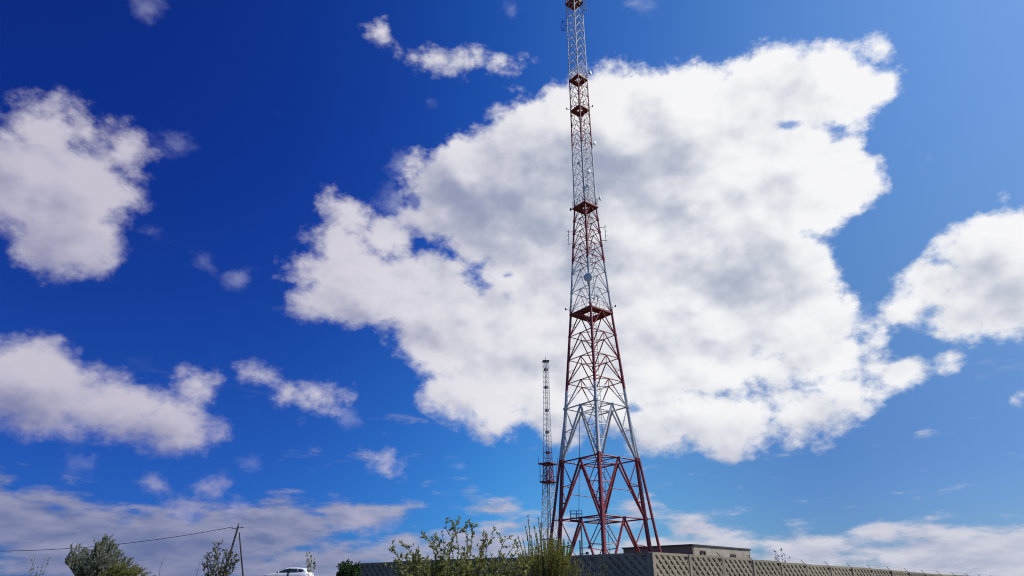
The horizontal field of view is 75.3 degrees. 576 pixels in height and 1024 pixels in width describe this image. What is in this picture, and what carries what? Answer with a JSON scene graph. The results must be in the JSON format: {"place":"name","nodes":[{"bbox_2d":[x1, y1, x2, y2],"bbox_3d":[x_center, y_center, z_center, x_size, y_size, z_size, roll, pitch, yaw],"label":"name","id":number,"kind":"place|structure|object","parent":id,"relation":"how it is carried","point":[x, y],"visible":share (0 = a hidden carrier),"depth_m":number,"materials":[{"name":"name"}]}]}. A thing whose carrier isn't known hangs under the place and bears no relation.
{"place":"outdoors","nodes":[
{"label":"outdoors","id":0,"kind":"place"},
{"bbox_2d":[0,0,1023,575],"label":"sky","id":1,"kind":"structure","parent":0,"point":[294,273],"materials":[{"name":"blue"}]},
{"bbox_3d":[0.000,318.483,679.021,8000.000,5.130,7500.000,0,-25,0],"label":"ground","id":2,"kind":"structure","parent":0,"visible":0},
{"bbox_2d":[24,557,49,575],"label":"leafy sprout","id":3,"kind":"object","parent":2,"relation":"on","point":[37,567],"visible":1,"depth_m":22.16,"materials":[{"name":"green plant"}]},
{"bbox_2d":[65,533,133,575],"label":"willow tree","id":4,"kind":"object","parent":2,"relation":"on","point":[98,560],"visible":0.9,"depth_m":41.11,"materials":[{"name":"green plant"}]},
{"bbox_2d":[99,561,155,575],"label":"olive bush","id":5,"kind":"object","parent":2,"relation":"on","point":[116,570],"visible":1,"depth_m":38.95,"materials":[{"name":"green plant"}]},
{"bbox_2d":[201,539,240,575],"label":"young aspen","id":6,"kind":"object","parent":2,"relation":"on","point":[221,572],"visible":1,"depth_m":27.81,"materials":[{"name":"green plant"}]},
{"bbox_2d":[224,523,243,575],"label":"utility pole","id":7,"kind":"object","parent":2,"relation":"on","point":[240,547],"visible":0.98,"depth_m":102.78,"materials":[{"name":"brown wood"}]},
{"bbox_2d":[17,527,230,550],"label":"overhead cable","id":8,"kind":"object","parent":7,"relation":"attached to","point":[123,543],"visible":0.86,"depth_m":102.96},
{"bbox_2d":[264,567,313,575],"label":"white suv","id":9,"kind":"object","parent":2,"relation":"on","point":[294,571],"visible":0.98,"depth_m":60.89,"materials":[{"name":"paint"}]},
{"bbox_2d":[306,552,315,575],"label":"leafy sprout","id":10,"kind":"object","parent":2,"relation":"on","point":[314,566],"visible":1,"depth_m":36.91,"materials":[{"name":"green plant"}]},
{"bbox_2d":[336,558,361,575],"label":"green bush","id":11,"kind":"object","parent":2,"relation":"on","point":[345,570],"visible":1,"depth_m":24.54,"materials":[{"name":"green plant"}]},
{"bbox_2d":[384,516,534,575],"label":"arching shrub","id":12,"kind":"object","parent":2,"relation":"on","point":[416,567],"visible":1,"depth_m":14.68,"materials":[{"name":"green plant"}]},
{"bbox_2d":[359,552,650,575],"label":"concrete fence","id":13,"kind":"object","parent":2,"relation":"on","point":[628,564],"visible":0.54,"depth_m":28.08,"materials":[{"name":"grey concrete"}]},
{"bbox_2d":[538,357,557,544],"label":"lattice mast","id":14,"kind":"object","parent":2,"relation":"on","point":[549,481],"visible":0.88,"depth_m":146.57,"materials":[{"name":"metal"}]},
{"bbox_2d":[514,514,582,575],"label":"broom bush","id":15,"kind":"object","parent":2,"relation":"on","point":[556,563],"visible":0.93,"depth_m":16.39,"materials":[{"name":"green plant"}]},
{"bbox_2d":[579,540,590,554],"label":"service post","id":16,"kind":"object","parent":2,"relation":"on","point":[588,547],"visible":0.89,"depth_m":67.10,"materials":[{"name":"metal"}]},
{"bbox_2d":[573,552,607,575],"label":"dry weed","id":17,"kind":"object","parent":2,"relation":"on","point":[599,574],"visible":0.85,"depth_m":19.40,"materials":[{"name":"green plant"}]},
{"bbox_2d":[549,0,661,555],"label":"lattice tower","id":18,"kind":"structure","parent":2,"relation":"on","point":[602,504],"depth_m":82.53,"materials":[{"name":"metal"}]},
{"bbox_2d":[622,544,750,557],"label":"flat roofed building","id":19,"kind":"structure","parent":2,"relation":"on","point":[695,549],"depth_m":91.50,"materials":[{"name":"beige brick"}]},
{"bbox_2d":[650,552,993,575],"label":"concrete fence","id":20,"kind":"object","parent":2,"relation":"on","point":[668,564],"visible":1,"depth_m":30.50,"materials":[{"name":"concrete"}]}
]}

